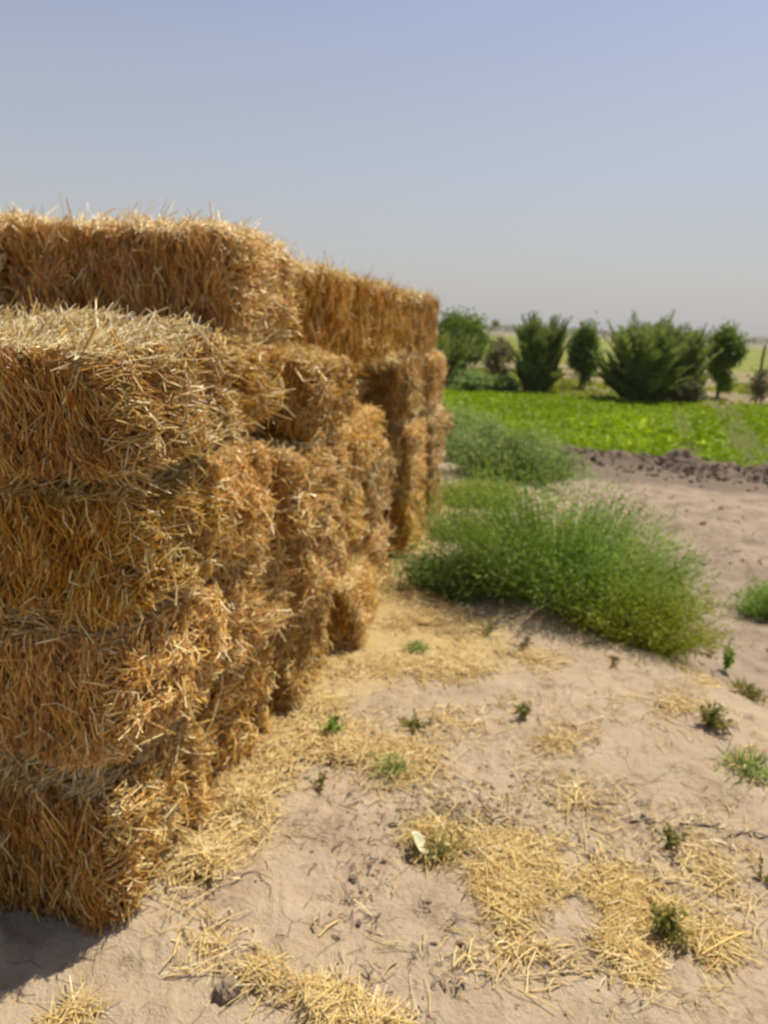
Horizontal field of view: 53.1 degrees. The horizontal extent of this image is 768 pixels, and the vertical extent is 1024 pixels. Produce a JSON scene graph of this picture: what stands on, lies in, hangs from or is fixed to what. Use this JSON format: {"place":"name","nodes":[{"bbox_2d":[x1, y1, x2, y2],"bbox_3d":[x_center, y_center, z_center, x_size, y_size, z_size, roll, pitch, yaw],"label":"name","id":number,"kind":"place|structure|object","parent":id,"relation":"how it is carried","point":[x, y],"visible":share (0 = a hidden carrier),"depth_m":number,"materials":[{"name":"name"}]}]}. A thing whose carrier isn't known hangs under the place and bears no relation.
{"place":"outdoors","nodes":[
{"label":"outdoors","id":0,"kind":"place"},
{"bbox_2d":[0,329,767,1023],"bbox_3d":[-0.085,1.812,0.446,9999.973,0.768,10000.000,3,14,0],"label":"ground","id":1,"kind":"structure","parent":0,"point":[44,959],"depth_m":2.44,"materials":[{"name":"soil"}]},
{"bbox_2d":[19,971,123,1023],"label":"straw heap","id":2,"kind":"object","parent":1,"relation":"on","point":[84,1009],"visible":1,"depth_m":1.73,"materials":[{"name":"beige plant"}]},
{"bbox_2d":[0,688,222,941],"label":"straw bale","id":3,"kind":"object","parent":1,"relation":"on","point":[95,857],"visible":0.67,"depth_m":1.97,"materials":[{"name":"brown"}]},
{"bbox_2d":[0,575,233,807],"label":"straw bale","id":4,"kind":"object","parent":3,"relation":"on","point":[74,696],"visible":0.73,"depth_m":1.88,"materials":[{"name":"brown"}]},
{"bbox_2d":[0,447,243,643],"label":"straw bale","id":5,"kind":"object","parent":4,"relation":"on","point":[99,551],"visible":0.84,"depth_m":1.77,"materials":[{"name":"yellow plant"}]},
{"bbox_2d":[0,287,249,495],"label":"straw bale","id":6,"kind":"object","parent":5,"relation":"on","point":[87,394],"visible":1,"depth_m":1.67,"materials":[{"name":"brown"}]},
{"bbox_2d":[212,965,221,973],"bbox_3d":[-0.404,1.109,1.863,0.024,0.015,0.025,3,14,0],"label":"dirt crumb","id":7,"kind":"object","parent":1,"relation":"on","point":[219,967],"visible":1,"depth_m":1.86,"materials":[{"name":"soil"}]},
{"bbox_2d":[213,976,240,1004],"bbox_3d":[-0.366,1.117,1.793,0.064,0.055,0.065,-7,17,-33],"label":"dirt clod","id":8,"kind":"object","parent":1,"relation":"on","point":[222,992],"visible":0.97,"depth_m":1.78,"materials":[{"name":"soil"}]},
{"bbox_2d":[189,632,279,796],"bbox_3d":[-1.009,0.659,2.852,1.201,0.694,0.815,6,14,15],"label":"straw bale","id":9,"kind":"object","parent":1,"relation":"on","point":[240,716],"visible":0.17,"depth_m":2.69,"materials":[{"name":"yellow plant"}]},
{"bbox_2d":[197,530,302,678],"bbox_3d":[-0.932,0.250,2.753,1.255,0.602,0.807,5,14,11],"label":"straw bale","id":10,"kind":"object","parent":9,"relation":"on","point":[253,594],"visible":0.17,"depth_m":2.60,"materials":[{"name":"yellow plant"}]},
{"bbox_2d":[196,426,292,583],"bbox_3d":[-0.901,-0.076,2.530,1.196,0.608,0.578,6,14,13],"label":"straw bale","id":11,"kind":"object","parent":10,"relation":"on","point":[246,472],"visible":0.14,"depth_m":2.41,"materials":[{"name":"yellow plant"}]},
{"bbox_2d":[26,304,296,447],"bbox_3d":[-0.920,-0.469,2.638,1.201,0.479,0.686,5,14,11],"label":"straw bale","id":12,"kind":"object","parent":11,"relation":"on","point":[252,372],"visible":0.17,"depth_m":2.52,"materials":[{"name":"yellow plant"}]},
{"bbox_2d":[211,795,265,831],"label":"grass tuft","id":13,"kind":"object","parent":1,"relation":"on","point":[242,807],"visible":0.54,"depth_m":2.43,"materials":[{"name":"yellow plant"}]},
{"bbox_2d":[231,871,271,894],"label":"dry twig","id":14,"kind":"object","parent":1,"relation":"on","point":[249,872],"visible":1,"depth_m":2.17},
{"bbox_2d":[260,590,338,716],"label":"straw bale","id":15,"kind":"object","parent":1,"relation":"on","point":[299,653],"visible":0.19,"depth_m":3.17,"materials":[{"name":"yellow plant"}]},
{"bbox_2d":[273,496,359,634],"bbox_3d":[-0.753,0.150,3.325,1.243,0.581,0.785,6,14,15],"label":"straw bale","id":16,"kind":"object","parent":15,"relation":"on","point":[321,564],"visible":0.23,"depth_m":3.07,"materials":[{"name":"yellow plant"}]},
{"bbox_2d":[251,423,364,550],"bbox_3d":[-0.722,-0.163,3.050,1.210,0.559,0.810,6,14,14],"label":"straw bale","id":17,"kind":"object","parent":16,"relation":"on","point":[309,491],"visible":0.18,"depth_m":2.81,"materials":[{"name":"yellow plant"}]},
{"bbox_2d":[243,332,368,444],"bbox_3d":[-0.674,-0.543,3.153,1.243,0.499,0.757,10,15,11],"label":"straw bale","id":18,"kind":"object","parent":17,"relation":"on","point":[322,382],"visible":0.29,"depth_m":2.87,"materials":[{"name":"yellow plant"}]},
{"bbox_2d":[0,193,305,345],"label":"straw bale","id":19,"kind":"object","parent":18,"relation":"on","point":[229,276],"visible":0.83,"depth_m":2.49,"materials":[{"name":"yellow plant"}]},
{"bbox_2d":[205,941,419,1023],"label":"straw heap","id":20,"kind":"object","parent":1,"relation":"on","point":[337,1002],"visible":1,"depth_m":1.78,"materials":[{"name":"beige plant"}]},
{"bbox_2d":[303,770,328,789],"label":"weed","id":21,"kind":"object","parent":1,"relation":"on","point":[323,775],"visible":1,"depth_m":2.63,"materials":[{"name":"green plant"}]},
{"bbox_2d":[317,715,344,733],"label":"weed","id":22,"kind":"object","parent":1,"relation":"on","point":[331,721],"visible":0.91,"depth_m":2.93,"materials":[{"name":"green plant"}]},
{"bbox_2d":[324,540,384,649],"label":"straw bale","id":23,"kind":"object","parent":1,"relation":"on","point":[354,598],"visible":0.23,"depth_m":3.74,"materials":[{"name":"yellow plant"}]},
{"bbox_2d":[336,480,373,552],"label":"straw bale","id":24,"kind":"object","parent":23,"relation":"on","point":[355,513],"visible":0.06,"depth_m":3.84,"materials":[{"name":"brown"}]},
{"bbox_2d":[327,412,378,499],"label":"straw bale","id":25,"kind":"object","parent":24,"relation":"on","point":[357,437],"visible":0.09,"depth_m":3.56,"materials":[{"name":"brown"}]},
{"bbox_2d":[347,509,400,591],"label":"straw bale","id":26,"kind":"object","parent":1,"relation":"on","point":[377,537],"visible":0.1,"depth_m":4.53,"materials":[{"name":"brown"}]},
{"bbox_2d":[356,450,400,536],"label":"straw bale","id":27,"kind":"object","parent":26,"relation":"on","point":[377,492],"visible":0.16,"depth_m":4.30,"materials":[{"name":"brown"}]},
{"bbox_2d":[347,401,396,475],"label":"straw bale","id":28,"kind":"object","parent":27,"relation":"on","point":[374,422],"visible":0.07,"depth_m":4.19,"materials":[{"name":"brown"}]},
{"bbox_2d":[16,602,760,1023],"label":"twig litter","id":29,"kind":"object","parent":1,"relation":"on","point":[436,810],"visible":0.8,"depth_m":2.44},
{"bbox_2d":[367,749,418,786],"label":"grass tuft","id":30,"kind":"object","parent":1,"relation":"on","point":[395,766],"visible":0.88,"depth_m":2.73,"materials":[{"name":"green plant"}]},
{"bbox_2d":[380,475,427,560],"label":"straw bale","id":31,"kind":"object","parent":1,"relation":"on","point":[405,512],"visible":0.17,"depth_m":5.24,"materials":[{"name":"brown"}]},
{"bbox_2d":[379,415,430,499],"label":"straw bale","id":32,"kind":"object","parent":31,"relation":"on","point":[407,439],"visible":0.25,"depth_m":5.14,"materials":[{"name":"brown"}]},
{"bbox_2d":[355,337,428,429],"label":"straw bale","id":33,"kind":"object","parent":32,"relation":"on","point":[397,392],"visible":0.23,"depth_m":5.03,"materials":[{"name":"brown"}]},
{"bbox_2d":[398,708,432,731],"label":"weed","id":34,"kind":"object","parent":1,"relation":"on","point":[414,722],"visible":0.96,"depth_m":3.02,"materials":[{"name":"green plant"}]},
{"bbox_2d":[400,638,430,653],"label":"grass tuft","id":35,"kind":"object","parent":1,"relation":"on","point":[414,645],"visible":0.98,"depth_m":3.78,"materials":[{"name":"green plant"}]},
{"bbox_2d":[420,467,444,530],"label":"straw bale","id":36,"kind":"object","parent":1,"relation":"on","point":[430,487],"visible":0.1,"depth_m":6.05,"materials":[{"name":"brown"}]},
{"bbox_2d":[413,402,456,473],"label":"straw bale","id":37,"kind":"object","parent":36,"relation":"on","point":[438,425],"visible":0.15,"depth_m":5.93,"materials":[{"name":"brown"}]},
{"bbox_2d":[414,345,451,417],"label":"straw bale","id":38,"kind":"object","parent":37,"relation":"on","point":[434,378],"visible":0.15,"depth_m":5.77,"materials":[{"name":"brown"}]},
{"bbox_2d":[395,279,442,358],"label":"straw bale","id":39,"kind":"object","parent":38,"relation":"on","point":[425,306],"visible":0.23,"depth_m":5.51,"materials":[{"name":"brown"}]},
{"bbox_2d":[396,817,472,871],"bbox_3d":[0.178,1.005,2.326,0.207,0.076,0.220,-4,15,-26],"label":"grass tuft","id":40,"kind":"object","parent":1,"relation":"on","point":[440,853],"visible":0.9,"depth_m":2.31,"materials":[{"name":"plant"}]},
{"bbox_2d":[143,542,767,1023],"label":"loose straw","id":41,"kind":"object","parent":1,"relation":"on","point":[271,756],"visible":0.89,"depth_m":2.67,"materials":[{"name":"yellow plant"}]},
{"bbox_2d":[433,323,484,383],"bbox_3d":[2.181,-5.580,27.455,3.185,2.342,3.613,3,14,0],"label":"palm tree","id":42,"kind":"object","parent":1,"relation":"on","point":[455,349],"visible":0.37,"depth_m":26.77,"materials":[{"name":"green plant"}]},
{"bbox_2d":[423,494,498,538],"bbox_3d":[0.588,0.051,5.862,0.758,0.375,0.670,3,14,0],"label":"bush","id":43,"kind":"object","parent":1,"relation":"on","point":[434,529],"visible":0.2,"depth_m":5.79,"materials":[{"name":"green plant"}]},
{"bbox_2d":[167,442,767,1016],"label":"soil crumbs","id":44,"kind":"object","parent":1,"relation":"on","point":[667,462],"visible":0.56,"depth_m":2.74,"materials":[{"name":"brown soil"}]},
{"bbox_2d":[436,304,498,376],"bbox_3d":[2.868,-6.388,29.481,2.803,3.127,2.597,3,14,0],"label":"tree","id":45,"kind":"object","parent":1,"relation":"on","point":[460,322],"visible":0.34,"depth_m":28.87,"materials":[{"name":"green plant"}]},
{"bbox_2d":[381,542,555,605],"bbox_3d":[0.517,0.353,4.631,1.096,0.367,0.851,3,14,0],"label":"bush","id":46,"kind":"object","parent":1,"relation":"on","point":[459,588],"visible":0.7,"depth_m":4.52,"materials":[{"name":"green plant"}]},
{"bbox_2d":[444,367,498,391],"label":"shrub","id":47,"kind":"object","parent":1,"relation":"on","point":[469,380],"visible":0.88,"depth_m":25.78,"materials":[{"name":"green plant"}]},
{"bbox_2d":[440,396,507,458],"bbox_3d":[0.810,-1.099,9.533,1.526,0.847,1.527,3,14,0],"label":"bush","id":48,"kind":"object","parent":1,"relation":"on","point":[455,421],"visible":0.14,"depth_m":9.39,"materials":[{"name":"green plant"}]},
{"bbox_2d":[481,619,495,633],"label":"weed","id":49,"kind":"object","parent":1,"relation":"on","point":[490,627],"visible":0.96,"depth_m":4.01,"materials":[{"name":"green plant"}]},
{"bbox_2d":[439,471,539,508],"bbox_3d":[0.820,-0.197,7.007,1.048,0.397,0.932,11,16,31],"label":"grass clump","id":50,"kind":"object","parent":1,"relation":"on","point":[470,495],"visible":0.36,"depth_m":6.91,"materials":[{"name":"green plant"}]},
{"bbox_2d":[491,318,501,333],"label":"tree","id":51,"kind":"object","parent":1,"relation":"on","point":[496,322],"visible":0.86,"depth_m":319.53,"materials":[{"name":"green plant"}]},
{"bbox_2d":[479,334,518,378],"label":"shrub","id":52,"kind":"object","parent":1,"relation":"on","point":[492,363],"visible":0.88,"depth_m":31.18,"materials":[{"name":"green plant"}]},
{"bbox_2d":[385,793,623,948],"bbox_3d":[0.333,1.035,2.242,0.718,0.065,0.586,7,14,18],"label":"straw heap","id":53,"kind":"object","parent":1,"relation":"on","point":[506,871],"visible":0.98,"depth_m":2.25,"materials":[{"name":"beige plant"}]},
{"bbox_2d":[411,831,428,853],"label":"pale leaf","id":54,"kind":"object","parent":53,"relation":"on","point":[418,838],"visible":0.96,"depth_m":2.33,"materials":[{"name":"beige plant"}]},
{"bbox_2d":[485,372,523,391],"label":"shrub","id":55,"kind":"object","parent":1,"relation":"on","point":[507,382],"visible":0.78,"depth_m":25.86,"materials":[{"name":"green plant"}]},
{"bbox_2d":[504,634,533,648],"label":"weed","id":56,"kind":"object","parent":1,"relation":"on","point":[524,644],"visible":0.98,"depth_m":3.84,"materials":[{"name":"green plant"}]},
{"bbox_2d":[442,410,601,488],"bbox_3d":[1.482,-0.676,8.359,1.872,0.806,1.436,3,14,0],"label":"bush","id":57,"kind":"object","parent":1,"relation":"on","point":[491,448],"visible":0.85,"depth_m":8.14,"materials":[{"name":"green plant"}]},
{"bbox_2d":[513,698,531,718],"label":"weed","id":58,"kind":"object","parent":1,"relation":"on","point":[522,710],"visible":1,"depth_m":3.15,"materials":[{"name":"green plant"}]},
{"bbox_2d":[507,310,576,391],"bbox_3d":[5.413,-5.484,26.589,2.244,2.945,2.515,-1,14,-15],"label":"palm tree","id":59,"kind":"object","parent":1,"relation":"on","point":[541,348],"visible":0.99,"depth_m":26.02,"materials":[{"name":"green plant"}]},
{"bbox_2d":[387,421,748,628],"bbox_3d":[1.042,0.023,4.576,2.177,1.130,1.627,3,14,0],"label":"bush","id":60,"kind":"object","parent":1,"relation":"on","point":[526,543],"visible":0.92,"depth_m":4.42,"materials":[{"name":"green plant"}]},
{"bbox_2d":[563,311,607,389],"bbox_3d":[7.561,-6.010,28.899,1.789,3.058,1.777,8,15,19],"label":"tree","id":61,"kind":"object","parent":1,"relation":"on","point":[581,357],"visible":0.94,"depth_m":28.68,"materials":[{"name":"green plant"}]},
{"bbox_2d":[436,322,767,344],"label":"tree line","id":62,"kind":"object","parent":1,"relation":"on","point":[609,333],"visible":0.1,"depth_m":483.95,"materials":[{"name":"green plant"}]},
{"bbox_2d":[439,386,767,466],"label":"crop","id":63,"kind":"object","parent":1,"relation":"on","point":[604,424],"visible":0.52,"depth_m":18.31,"materials":[{"name":"green plant"}]},
{"bbox_2d":[611,656,619,666],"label":"weed","id":64,"kind":"object","parent":1,"relation":"on","point":[613,662],"visible":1,"depth_m":3.70,"materials":[{"name":"green plant"}]},
{"bbox_2d":[588,308,693,400],"bbox_3d":[8.574,-5.115,25.222,3.101,3.173,3.818,12,17,35],"label":"palm tree","id":65,"kind":"object","parent":1,"relation":"on","point":[641,369],"visible":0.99,"depth_m":24.39,"materials":[{"name":"green plant"}]},
{"bbox_2d":[538,537,753,671],"bbox_3d":[1.394,0.504,4.253,1.164,0.561,1.242,3,14,0],"label":"bush","id":66,"kind":"object","parent":1,"relation":"on","point":[656,632],"visible":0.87,"depth_m":4.05,"materials":[{"name":"green plant"}]},
{"bbox_2d":[630,818,662,823],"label":"dry twig","id":67,"kind":"object","parent":1,"relation":"on","point":[635,820],"visible":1,"depth_m":2.52,"materials":[{"name":"brown wood"}]},
{"bbox_2d":[532,444,767,482],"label":"soil ridge","id":68,"kind":"structure","parent":1,"relation":"on","point":[627,458],"depth_m":12.92,"materials":[{"name":"brown soil"}]},
{"bbox_2d":[552,834,767,1023],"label":"straw heap","id":69,"kind":"object","parent":1,"relation":"on","point":[626,891],"visible":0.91,"depth_m":2.04,"materials":[{"name":"beige plant"}]},
{"bbox_2d":[644,900,693,944],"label":"weed","id":70,"kind":"object","parent":1,"relation":"on","point":[666,918],"visible":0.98,"depth_m":2.03,"materials":[{"name":"green plant"}]},
{"bbox_2d":[654,822,685,848],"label":"weed","id":71,"kind":"object","parent":1,"relation":"on","point":[675,841],"visible":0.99,"depth_m":2.38,"materials":[{"name":"green plant"}]},
{"bbox_2d":[670,379,713,403],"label":"shrub","id":72,"kind":"object","parent":1,"relation":"on","point":[693,391],"visible":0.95,"depth_m":25.44,"materials":[{"name":"green plant"}]},
{"bbox_2d":[665,320,723,397],"bbox_3d":[10.283,-5.179,26.520,2.362,2.825,2.367,12,17,34],"label":"palm tree","id":73,"kind":"object","parent":1,"relation":"on","point":[696,354],"visible":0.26,"depth_m":25.99,"materials":[{"name":"green plant"}]},
{"bbox_2d":[679,822,724,829],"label":"dry twig","id":74,"kind":"object","parent":1,"relation":"on","point":[696,825],"visible":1,"depth_m":2.50,"materials":[{"name":"brown wood"}]},
{"bbox_2d":[693,699,735,732],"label":"weed","id":75,"kind":"object","parent":1,"relation":"on","point":[710,718],"visible":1,"depth_m":3.15,"materials":[{"name":"green plant"}]},
{"bbox_2d":[704,316,751,397],"bbox_3d":[12.525,-5.612,28.234,1.850,3.052,1.665,-10,18,-41],"label":"tree","id":76,"kind":"object","parent":1,"relation":"on","point":[730,341],"visible":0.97,"depth_m":27.89,"materials":[{"name":"green plant"}]},
{"bbox_2d":[722,642,736,670],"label":"weed","id":77,"kind":"object","parent":1,"relation":"on","point":[727,659],"visible":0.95,"depth_m":4.54,"materials":[{"name":"green plant"}]},
{"bbox_2d":[712,735,767,785],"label":"grass tuft","id":78,"kind":"object","parent":1,"relation":"on","point":[751,767],"visible":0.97,"depth_m":2.85,"materials":[{"name":"green plant"}]},
{"bbox_2d":[722,570,767,620],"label":"bush","id":79,"kind":"object","parent":1,"relation":"on","point":[758,605],"visible":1,"depth_m":6.18,"materials":[{"name":"green plant"}]},
{"bbox_2d":[724,830,767,838],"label":"dry twig","id":80,"kind":"object","parent":1,"relation":"on","point":[740,832],"visible":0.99,"depth_m":2.46,"materials":[{"name":"brown wood"}]},
{"bbox_2d":[725,673,767,705],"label":"grass tuft","id":81,"kind":"object","parent":1,"relation":"on","point":[743,688],"visible":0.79,"depth_m":3.96,"materials":[{"name":"green plant"}]},
{"bbox_2d":[742,367,767,403],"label":"shrub","id":82,"kind":"object","parent":1,"relation":"on","point":[761,386],"visible":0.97,"depth_m":26.40,"materials":[{"name":"green plant"}]},
{"bbox_2d":[746,857,767,881],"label":"weed","id":83,"kind":"object","parent":1,"relation":"on","point":[760,866],"visible":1,"depth_m":2.27,"materials":[{"name":"green plant"}]},
{"bbox_2d":[754,345,765,402],"bbox_3d":[12.873,-4.585,26.322,0.108,2.202,0.103,3,14,0],"label":"fence post","id":84,"kind":"object","parent":1,"relation":"on","point":[761,367],"visible":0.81,"depth_m":26.21,"materials":[{"name":"brown wood"}]},
{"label":"straw bale","id":85,"kind":"object","parent":1,"relation":"on","visible":0},
{"bbox_2d":[352,395,367,407],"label":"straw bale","id":86,"kind":"object","parent":85,"relation":"on","point":[361,402],"depth_m":4.97,"materials":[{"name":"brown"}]},
{"bbox_2d":[352,364,374,399],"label":"straw bale","id":87,"kind":"object","parent":86,"relation":"on","point":[361,383],"visible":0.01,"depth_m":4.78,"materials":[{"name":"brown plant"}]},
{"bbox_2d":[340,266,419,374],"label":"straw bale","id":88,"kind":"object","parent":87,"relation":"on","point":[390,310],"visible":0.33,"depth_m":4.46,"materials":[{"name":"yellow plant"}]},
{"bbox_2d":[0,0,767,335],"label":"sky","id":89,"kind":"structure","parent":0,"point":[510,159],"materials":[{"name":"blue"}]},
{"bbox_2d":[439,322,767,341],"bbox_3d":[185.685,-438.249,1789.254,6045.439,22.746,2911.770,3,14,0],"label":"hills","id":90,"kind":"structure","parent":0,"point":[747,336],"depth_m":1629.71,"materials":[{"name":"grey"}]},
{"bbox_2d":[443,367,767,408],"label":"verge grass","id":91,"kind":"structure","parent":0,"point":[570,386],"depth_m":28.17,"materials":[{"name":"green plant"}]},
{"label":"straw bale","id":92,"kind":"object","parent":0,"visible":0},
{"bbox_2d":[269,245,378,365],"bbox_3d":[-0.441,-0.919,3.661,0.755,0.663,1.380,6,14,13],"label":"straw bale","id":93,"kind":"object","parent":92,"relation":"on","point":[333,313],"visible":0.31,"depth_m":3.42,"materials":[{"name":"brown"}]},
{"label":"straw bale","id":94,"kind":"object","parent":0,"visible":0},
{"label":"straw bale","id":95,"kind":"object","parent":94,"relation":"on","visible":0},
{"bbox_2d":[0,202,60,316],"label":"straw bale","id":96,"kind":"object","parent":95,"relation":"on","point":[5,296],"visible":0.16,"depth_m":2.62,"materials":[{"name":"yellow plant"}]}
]}

